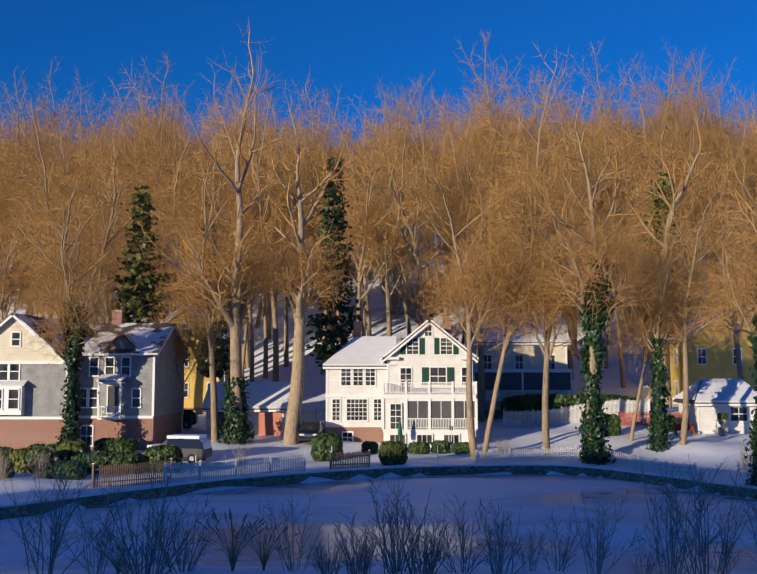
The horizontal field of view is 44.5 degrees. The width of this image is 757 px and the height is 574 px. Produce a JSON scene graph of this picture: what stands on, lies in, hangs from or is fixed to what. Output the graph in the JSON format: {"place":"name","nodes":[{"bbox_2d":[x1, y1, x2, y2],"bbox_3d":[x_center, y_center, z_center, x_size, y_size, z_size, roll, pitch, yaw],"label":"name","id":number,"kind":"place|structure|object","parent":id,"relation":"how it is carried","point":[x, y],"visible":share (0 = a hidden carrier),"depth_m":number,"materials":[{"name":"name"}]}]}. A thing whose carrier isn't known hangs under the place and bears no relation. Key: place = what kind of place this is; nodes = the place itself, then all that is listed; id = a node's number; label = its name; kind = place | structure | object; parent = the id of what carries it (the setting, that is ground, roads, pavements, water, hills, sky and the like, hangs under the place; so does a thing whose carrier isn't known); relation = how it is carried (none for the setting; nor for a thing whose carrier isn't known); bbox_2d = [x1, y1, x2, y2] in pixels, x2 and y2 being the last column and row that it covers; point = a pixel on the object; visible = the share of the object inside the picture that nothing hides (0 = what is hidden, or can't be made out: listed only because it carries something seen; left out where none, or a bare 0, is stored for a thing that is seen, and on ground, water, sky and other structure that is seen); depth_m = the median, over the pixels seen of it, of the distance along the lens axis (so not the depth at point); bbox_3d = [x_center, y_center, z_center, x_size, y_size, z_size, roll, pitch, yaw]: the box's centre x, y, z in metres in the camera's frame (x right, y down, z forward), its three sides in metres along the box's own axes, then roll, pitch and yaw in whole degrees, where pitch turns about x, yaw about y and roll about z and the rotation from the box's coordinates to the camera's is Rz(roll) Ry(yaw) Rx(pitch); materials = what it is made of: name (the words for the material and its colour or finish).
{"place":"outdoors","nodes":[
{"label":"outdoors","id":0,"kind":"place"},
{"bbox_2d":[27,437,138,457],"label":"hedge","id":1,"kind":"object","parent":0,"point":[130,444],"depth_m":71.23,"materials":[{"name":"green plant"}]},
{"bbox_2d":[0,474,756,573],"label":"pond ice","id":2,"kind":"structure","parent":0,"point":[536,498],"depth_m":43.16,"materials":[{"name":"ice"}]},
{"bbox_2d":[0,238,756,573],"bbox_3d":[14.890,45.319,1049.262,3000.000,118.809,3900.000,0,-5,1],"label":"ground snow","id":3,"kind":"structure","parent":0,"point":[704,452],"depth_m":72.97,"materials":[{"name":"white snow"}]},
{"bbox_2d":[0,445,12,480],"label":"shrub","id":4,"kind":"object","parent":3,"relation":"on","point":[1,473],"visible":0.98,"depth_m":55.66,"materials":[{"name":"plant"}]},
{"bbox_2d":[0,96,84,253],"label":"hillside trees","id":5,"kind":"object","parent":3,"relation":"on","point":[16,140],"depth_m":221.02,"materials":[{"name":"brown plant"}]},
{"bbox_2d":[21,446,65,478],"bbox_3d":[-20.770,10.807,57.344,1.984,2.394,3.066,-3,-6,26],"label":"shrub","id":6,"kind":"object","parent":3,"relation":"on","point":[39,465],"visible":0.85,"depth_m":57.12,"materials":[{"name":"plant"}]},
{"bbox_2d":[0,460,88,479],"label":"shrub","id":7,"kind":"object","parent":3,"relation":"on","point":[67,465],"depth_m":57.52,"materials":[{"name":"green plant"}]},
{"bbox_2d":[0,440,91,473],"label":"yellow shrub","id":8,"kind":"object","parent":3,"relation":"on","point":[19,457],"depth_m":60.51,"materials":[{"name":"plant"}]},
{"bbox_2d":[1,438,129,573],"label":"bare shrub","id":9,"kind":"object","parent":3,"relation":"on","point":[57,544],"visible":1,"depth_m":28.91,"materials":[{"name":"brown plant"}]},
{"bbox_2d":[54,301,88,455],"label":"ivy","id":10,"kind":"object","parent":3,"relation":"on","point":[72,356],"visible":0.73,"depth_m":70.04,"materials":[{"name":"green plant"}]},
{"bbox_2d":[8,140,137,320],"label":"tree","id":11,"kind":"object","parent":3,"relation":"on","point":[44,276],"visible":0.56,"depth_m":91.20,"materials":[{"name":"brown plant"}]},
{"bbox_2d":[0,151,157,435],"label":"tree","id":12,"kind":"object","parent":3,"relation":"on","point":[94,310],"visible":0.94,"depth_m":70.69,"materials":[{"name":"brown plant"}]},
{"bbox_2d":[53,491,125,573],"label":"bare shrub","id":13,"kind":"object","parent":3,"relation":"on","point":[102,557],"visible":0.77,"depth_m":29.39,"materials":[{"name":"brown plant"}]},
{"bbox_2d":[0,310,189,449],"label":"gray house","id":14,"kind":"structure","parent":3,"relation":"on","point":[134,391],"depth_m":73.71,"materials":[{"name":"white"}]},
{"bbox_2d":[94,534,140,573],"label":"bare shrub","id":15,"kind":"object","parent":3,"relation":"on","point":[117,555],"visible":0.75,"depth_m":28.48,"materials":[{"name":"brown plant"}]},
{"bbox_2d":[69,445,182,473],"bbox_3d":[-16.778,11.628,61.654,7.368,2.211,2.351,0,-5,1],"label":"hedge","id":16,"kind":"object","parent":3,"relation":"on","point":[167,453],"depth_m":60.97,"materials":[{"name":"green plant"}]},
{"bbox_2d":[108,541,148,573],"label":"bare shrub","id":17,"kind":"object","parent":3,"relation":"on","point":[126,565],"visible":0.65,"depth_m":28.22,"materials":[{"name":"brown plant"}]},
{"bbox_2d":[91,458,172,487],"bbox_3d":[-14.457,10.993,54.500,4.772,1.609,0.309,3,-6,-28],"label":"brown fence","id":18,"kind":"object","parent":3,"relation":"on","point":[146,478],"visible":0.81,"depth_m":54.26,"materials":[{"name":"brown wood"}]},
{"bbox_2d":[106,184,178,322],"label":"conifer","id":19,"kind":"object","parent":3,"relation":"on","point":[138,311],"visible":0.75,"depth_m":95.52,"materials":[{"name":"dark green needle"},{"name":"bark"}]},
{"bbox_2d":[77,465,218,573],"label":"bare shrub","id":20,"kind":"object","parent":3,"relation":"on","point":[153,550],"visible":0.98,"depth_m":27.88,"materials":[{"name":"brown plant"}]},
{"bbox_2d":[0,52,300,322],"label":"hillside trees","id":21,"kind":"object","parent":3,"relation":"on","point":[124,169],"visible":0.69,"depth_m":137.79,"materials":[{"name":"brown plant"}]},
{"bbox_2d":[144,434,211,463],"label":"snow covered car","id":22,"kind":"object","parent":3,"relation":"on","point":[190,445],"visible":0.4,"depth_m":67.08,"materials":[{"name":"grey"}]},
{"bbox_2d":[139,502,222,572],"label":"bare shrub","id":23,"kind":"object","parent":3,"relation":"on","point":[185,558],"visible":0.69,"depth_m":28.94,"materials":[{"name":"brown plant"}]},
{"bbox_2d":[145,269,228,433],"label":"tree","id":24,"kind":"object","parent":3,"relation":"on","point":[184,349],"visible":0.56,"depth_m":81.37,"materials":[{"name":"brown plant"}]},
{"bbox_2d":[183,409,197,427],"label":"dark car","id":25,"kind":"object","parent":3,"relation":"on","point":[190,417],"visible":0.4,"depth_m":85.84,"materials":[{"name":"black paint"}]},
{"bbox_2d":[111,113,276,441],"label":"tree","id":26,"kind":"object","parent":3,"relation":"on","point":[205,307],"visible":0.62,"depth_m":77.04,"materials":[{"name":"brown plant"}]},
{"bbox_2d":[160,305,244,413],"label":"yellow house","id":27,"kind":"structure","parent":3,"relation":"on","point":[194,394],"depth_m":102.88,"materials":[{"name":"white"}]},
{"bbox_2d":[192,219,229,378],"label":"conifer","id":28,"kind":"object","parent":3,"relation":"on","point":[222,364],"visible":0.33,"depth_m":96.72,"materials":[{"name":"green plant"}]},
{"bbox_2d":[152,17,297,443],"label":"tree","id":29,"kind":"object","parent":3,"relation":"on","point":[237,249],"visible":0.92,"depth_m":76.42,"materials":[{"name":"brown plant"}]},
{"bbox_2d":[195,507,266,570],"bbox_3d":[-4.740,8.070,29.398,2.725,1.998,2.070,-2,-6,22],"label":"grass clump","id":30,"kind":"object","parent":3,"relation":"on","point":[232,562],"visible":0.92,"depth_m":29.21,"materials":[{"name":"brown plant"}]},
{"bbox_2d":[164,452,305,483],"bbox_3d":[-8.823,11.378,57.852,10.292,1.588,0.556,4,-7,-40],"label":"white fence","id":31,"kind":"object","parent":3,"relation":"on","point":[198,466],"visible":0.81,"depth_m":57.75,"materials":[{"name":"white wood"}]},
{"bbox_2d":[219,434,250,472],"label":"shrub","id":32,"kind":"object","parent":3,"relation":"on","point":[237,456],"visible":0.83,"depth_m":62.20,"materials":[{"name":"plant"}]},
{"bbox_2d":[217,377,254,444],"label":"ivy","id":33,"kind":"object","parent":3,"relation":"on","point":[229,405],"visible":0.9,"depth_m":75.97,"materials":[{"name":"green plant"}]},
{"bbox_2d":[201,382,290,435],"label":"garage","id":34,"kind":"structure","parent":3,"relation":"on","point":[268,406],"depth_m":81.53,"materials":[{"name":"red"}]},
{"bbox_2d":[233,520,298,570],"bbox_3d":[-3.790,8.354,29.792,1.759,1.698,2.317,-4,-7,37],"label":"grass clump","id":35,"kind":"object","parent":3,"relation":"on","point":[263,558],"visible":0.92,"depth_m":29.85,"materials":[{"name":"brown plant"}]},
{"bbox_2d":[253,491,323,571],"bbox_3d":[-2.961,7.934,29.950,2.228,2.719,2.488,1,-5,-12],"label":"bare shrub","id":36,"kind":"object","parent":3,"relation":"on","point":[289,554],"visible":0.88,"depth_m":29.90,"materials":[{"name":"brown plant"}]},
{"bbox_2d":[226,78,369,444],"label":"tree","id":37,"kind":"object","parent":3,"relation":"on","point":[306,272],"visible":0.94,"depth_m":78.21,"materials":[{"name":"brown plant"}]},
{"bbox_2d":[296,420,325,443],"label":"dark suv","id":38,"kind":"object","parent":3,"relation":"on","point":[309,429],"visible":0.73,"depth_m":76.24,"materials":[{"name":"black paint"}]},
{"bbox_2d":[300,408,325,424],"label":"fence","id":39,"kind":"object","parent":3,"relation":"on","point":[319,411],"visible":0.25,"depth_m":90.37,"materials":[{"name":"white wood"}]},
{"bbox_2d":[310,433,342,460],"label":"round shrub","id":40,"kind":"object","parent":3,"relation":"on","point":[319,442],"depth_m":67.49,"materials":[{"name":"green plant"}]},
{"bbox_2d":[301,532,356,573],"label":"bare shrub","id":41,"kind":"object","parent":3,"relation":"on","point":[322,569],"visible":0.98,"depth_m":28.27,"materials":[{"name":"brown plant"}]},
{"bbox_2d":[305,156,361,372],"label":"conifer","id":42,"kind":"object","parent":3,"relation":"on","point":[327,351],"visible":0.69,"depth_m":89.15,"materials":[{"name":"green plant"}]},
{"bbox_2d":[329,450,369,468],"bbox_3d":[-1.934,11.792,63.027,3.130,1.330,0.217,3,-6,-27],"label":"brown fence","id":43,"kind":"object","parent":3,"relation":"on","point":[353,464],"visible":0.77,"depth_m":63.04,"materials":[{"name":"brown wood"}]},
{"bbox_2d":[332,507,381,573],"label":"bare shrub","id":44,"kind":"object","parent":3,"relation":"on","point":[366,564],"visible":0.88,"depth_m":28.47,"materials":[{"name":"brown plant"}]},
{"bbox_2d":[0,464,756,519],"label":"stone retaining wall","id":45,"kind":"structure","parent":3,"relation":"on","point":[89,500],"depth_m":56.74,"materials":[{"name":"stone"}]},
{"bbox_2d":[378,440,407,464],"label":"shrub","id":46,"kind":"object","parent":3,"relation":"on","point":[385,450],"depth_m":64.39,"materials":[{"name":"green plant"}]},
{"bbox_2d":[398,420,402,437],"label":"patio umbrella","id":47,"kind":"object","parent":3,"relation":"on","point":[400,433],"visible":0.71,"depth_m":74.47,"materials":[{"name":"green fabric"}]},
{"bbox_2d":[323,316,478,447],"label":"white house","id":48,"kind":"structure","parent":3,"relation":"on","point":[378,388],"depth_m":78.71,"materials":[{"name":"white"}]},
{"bbox_2d":[358,474,451,573],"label":"bare shrub","id":49,"kind":"object","parent":3,"relation":"on","point":[393,560],"visible":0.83,"depth_m":28.83,"materials":[{"name":"brown plant"}]},
{"bbox_2d":[362,134,466,336],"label":"tree","id":50,"kind":"object","parent":3,"relation":"on","point":[420,286],"visible":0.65,"depth_m":95.88,"materials":[{"name":"brown plant"}]},
{"bbox_2d":[361,440,469,453],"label":"house hedge","id":51,"kind":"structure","parent":3,"relation":"on","point":[457,447],"depth_m":71.54,"materials":[{"name":"green plant"}]},
{"bbox_2d":[382,503,468,573],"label":"bare shrub","id":52,"kind":"object","parent":3,"relation":"on","point":[433,555],"visible":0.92,"depth_m":28.21,"materials":[{"name":"brown plant"}]},
{"bbox_2d":[436,445,439,463],"bbox_3d":[4.141,11.763,64.802,0.280,1.420,0.070,0,-5,1],"label":"sign post","id":53,"kind":"object","parent":3,"relation":"on","point":[437,447],"visible":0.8,"depth_m":64.82,"materials":[{"name":"grey metal"}]},
{"bbox_2d":[450,426,452,450],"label":"lamp post","id":54,"kind":"object","parent":3,"relation":"on","point":[451,428],"visible":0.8,"depth_m":73.19,"materials":[{"name":"grey metal"}]},
{"bbox_2d":[188,29,717,387],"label":"hillside trees","id":55,"kind":"object","parent":3,"relation":"on","point":[475,146],"visible":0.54,"depth_m":121.92,"materials":[{"name":"brown plant"}]},
{"bbox_2d":[362,96,552,457],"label":"tree","id":56,"kind":"object","parent":3,"relation":"on","point":[470,334],"visible":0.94,"depth_m":68.82,"materials":[{"name":"brown plant"}]},
{"bbox_2d":[403,494,511,573],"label":"bare shrub","id":57,"kind":"object","parent":3,"relation":"on","point":[462,544],"visible":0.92,"depth_m":28.29,"materials":[{"name":"brown plant"}]},
{"bbox_2d":[417,157,538,421],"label":"tree","id":58,"kind":"object","parent":3,"relation":"on","point":[481,391],"visible":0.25,"depth_m":93.58,"materials":[{"name":"brown plant"}]},
{"bbox_2d":[495,435,515,453],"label":"shrub","id":59,"kind":"object","parent":3,"relation":"on","point":[505,448],"visible":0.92,"depth_m":70.17,"materials":[{"name":"plant"}]},
{"bbox_2d":[470,498,545,573],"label":"bare shrub","id":60,"kind":"object","parent":3,"relation":"on","point":[499,564],"visible":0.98,"depth_m":27.89,"materials":[{"name":"brown plant"}]},
{"bbox_2d":[461,312,572,418],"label":"cream house","id":61,"kind":"structure","parent":3,"relation":"on","point":[520,375],"depth_m":97.29,"materials":[{"name":"white"}]},
{"bbox_2d":[434,111,613,457],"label":"tree","id":62,"kind":"object","parent":3,"relation":"on","point":[495,394],"visible":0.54,"depth_m":69.44,"materials":[{"name":"brown plant"}]},
{"bbox_2d":[506,206,546,311],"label":"conifer","id":63,"kind":"object","parent":3,"relation":"on","point":[524,223],"visible":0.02,"depth_m":111.51,"materials":[{"name":"green plant"}]},
{"bbox_2d":[508,526,548,570],"bbox_3d":[4.814,8.218,28.987,1.273,1.554,1.422,-3,-6,33],"label":"bare shrub","id":64,"kind":"object","parent":3,"relation":"on","point":[529,547],"visible":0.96,"depth_m":28.95,"materials":[{"name":"brown plant"}]},
{"bbox_2d":[450,127,638,455],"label":"tree","id":65,"kind":"object","parent":3,"relation":"on","point":[547,352],"visible":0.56,"depth_m":69.00,"materials":[{"name":"brown plant"}]},
{"bbox_2d":[534,510,592,571],"bbox_3d":[5.958,8.213,29.876,1.714,2.092,1.914,5,-7,-41],"label":"bare shrub","id":66,"kind":"object","parent":3,"relation":"on","point":[565,555],"visible":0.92,"depth_m":29.78,"materials":[{"name":"brown plant"}]},
{"bbox_2d":[499,393,642,424],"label":"hedge","id":67,"kind":"object","parent":3,"relation":"on","point":[513,403],"depth_m":87.73,"materials":[{"name":"green plant"}]},
{"bbox_2d":[503,398,649,427],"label":"fence","id":68,"kind":"object","parent":3,"relation":"on","point":[552,411],"visible":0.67,"depth_m":86.14,"materials":[{"name":"white wood"}]},
{"bbox_2d":[475,446,696,477],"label":"picket fence","id":69,"kind":"object","parent":3,"relation":"on","point":[618,461],"visible":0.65,"depth_m":65.63,"materials":[{"name":"white wood"}]},
{"bbox_2d":[493,72,687,463],"bbox_3d":[15.049,-1.912,66.284,13.381,29.386,13.669,-1,-5,13],"label":"tree","id":70,"kind":"object","parent":3,"relation":"on","point":[592,243],"visible":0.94,"depth_m":64.80,"materials":[{"name":"brown plant"}]},
{"bbox_2d":[575,255,621,464],"bbox_3d":[15.301,5.000,64.957,3.175,14.926,3.024,-5,-7,43],"label":"ivy","id":71,"kind":"object","parent":3,"relation":"on","point":[593,333],"visible":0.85,"depth_m":64.58,"materials":[{"name":"green plant"}]},
{"bbox_2d":[567,489,648,573],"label":"bare shrub","id":72,"kind":"object","parent":3,"relation":"on","point":[601,558],"visible":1,"depth_m":28.93,"materials":[{"name":"brown plant"}]},
{"bbox_2d":[618,410,650,425],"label":"red fence","id":73,"kind":"object","parent":3,"relation":"on","point":[628,422],"visible":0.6,"depth_m":80.44,"materials":[{"name":"brown wood"}]},
{"bbox_2d":[600,414,676,436],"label":"shrub","id":74,"kind":"object","parent":3,"relation":"on","point":[615,429],"depth_m":75.50,"materials":[{"name":"green plant"}]},
{"bbox_2d":[627,537,671,573],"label":"bare shrub","id":75,"kind":"object","parent":3,"relation":"on","point":[649,566],"visible":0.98,"depth_m":28.54,"materials":[{"name":"brown plant"}]},
{"bbox_2d":[547,37,756,310],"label":"hillside trees","id":76,"kind":"object","parent":3,"relation":"on","point":[673,130],"visible":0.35,"depth_m":139.36,"materials":[{"name":"brown plant"}]},
{"bbox_2d":[644,338,674,451],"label":"ivy","id":77,"kind":"object","parent":3,"relation":"on","point":[660,428],"visible":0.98,"depth_m":66.48,"materials":[{"name":"green plant"}]},
{"bbox_2d":[603,207,716,440],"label":"tree","id":78,"kind":"object","parent":3,"relation":"on","point":[631,436],"visible":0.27,"depth_m":71.93,"materials":[{"name":"brown plant"}]},
{"bbox_2d":[610,107,733,410],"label":"tree","id":79,"kind":"object","parent":3,"relation":"on","point":[681,193],"visible":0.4,"depth_m":90.72,"materials":[{"name":"brown plant"}]},
{"bbox_2d":[640,170,703,407],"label":"conifer","id":80,"kind":"object","parent":3,"relation":"on","point":[658,202],"visible":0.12,"depth_m":96.22,"materials":[{"name":"green plant"}]},
{"bbox_2d":[604,170,744,447],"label":"tree","id":81,"kind":"object","parent":3,"relation":"on","point":[656,333],"visible":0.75,"depth_m":67.63,"materials":[{"name":"brown plant"}]},
{"bbox_2d":[667,412,681,423],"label":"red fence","id":82,"kind":"object","parent":3,"relation":"on","point":[678,415],"visible":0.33,"depth_m":78.31,"materials":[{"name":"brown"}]},
{"bbox_2d":[674,424,695,435],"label":"garden bench","id":83,"kind":"object","parent":3,"relation":"on","point":[677,427],"visible":0.69,"depth_m":74.44,"materials":[{"name":"brown"}]},
{"bbox_2d":[614,134,756,444],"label":"tree","id":84,"kind":"object","parent":3,"relation":"on","point":[684,427],"visible":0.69,"depth_m":67.96,"materials":[{"name":"brown plant"}]},
{"bbox_2d":[633,455,743,573],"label":"bare shrub","id":85,"kind":"object","parent":3,"relation":"on","point":[674,563],"visible":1,"depth_m":29.17,"materials":[{"name":"brown plant"}]},
{"bbox_2d":[651,455,755,573],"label":"bare shrub","id":86,"kind":"object","parent":3,"relation":"on","point":[703,554],"visible":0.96,"depth_m":29.00,"materials":[{"name":"brown plant"}]},
{"bbox_2d":[655,139,756,380],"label":"tree","id":87,"kind":"object","parent":3,"relation":"on","point":[739,361],"visible":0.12,"depth_m":84.56,"materials":[{"name":"brown plant"}]},
{"bbox_2d":[661,303,756,399],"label":"tan house","id":88,"kind":"structure","parent":3,"relation":"on","point":[718,362],"depth_m":96.31,"materials":[{"name":"yellow"}]},
{"bbox_2d":[664,91,756,351],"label":"tree","id":89,"kind":"object","parent":3,"relation":"on","point":[742,289],"visible":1,"depth_m":54.44,"materials":[{"name":"brown plant"}]},
{"bbox_2d":[672,378,756,433],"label":"garage","id":90,"kind":"structure","parent":3,"relation":"on","point":[710,400],"depth_m":75.04,"materials":[{"name":"white"}]},
{"bbox_2d":[698,525,742,573],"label":"bare shrub","id":91,"kind":"object","parent":3,"relation":"on","point":[728,558],"visible":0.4,"depth_m":29.81,"materials":[{"name":"brown plant"}]},
{"bbox_2d":[717,419,728,435],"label":"urn","id":92,"kind":"object","parent":3,"relation":"on","point":[722,430],"visible":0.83,"depth_m":73.28,"materials":[{"name":"stone"}]},
{"bbox_2d":[717,413,727,419],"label":"urn plant","id":93,"kind":"object","parent":92,"relation":"on","point":[721,415],"depth_m":73.32,"materials":[{"name":"green plant"}]},
{"bbox_2d":[729,462,756,562],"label":"bare shrub","id":94,"kind":"object","parent":3,"relation":"on","point":[752,500],"visible":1,"depth_m":28.71,"materials":[{"name":"brown plant"}]},
{"bbox_2d":[733,443,752,471],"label":"shrub","id":95,"kind":"object","parent":3,"relation":"on","point":[746,465],"visible":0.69,"depth_m":60.95,"materials":[{"name":"plant"}]},
{"bbox_2d":[743,269,756,485],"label":"ivy","id":96,"kind":"object","parent":3,"relation":"on","point":[753,436],"visible":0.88,"depth_m":53.16,"materials":[{"name":"green plant"}]},
{"bbox_2d":[0,0,756,257],"label":"sky","id":97,"kind":"structure","parent":0,"point":[358,43],"materials":[{"name":"blue"}]}
]}

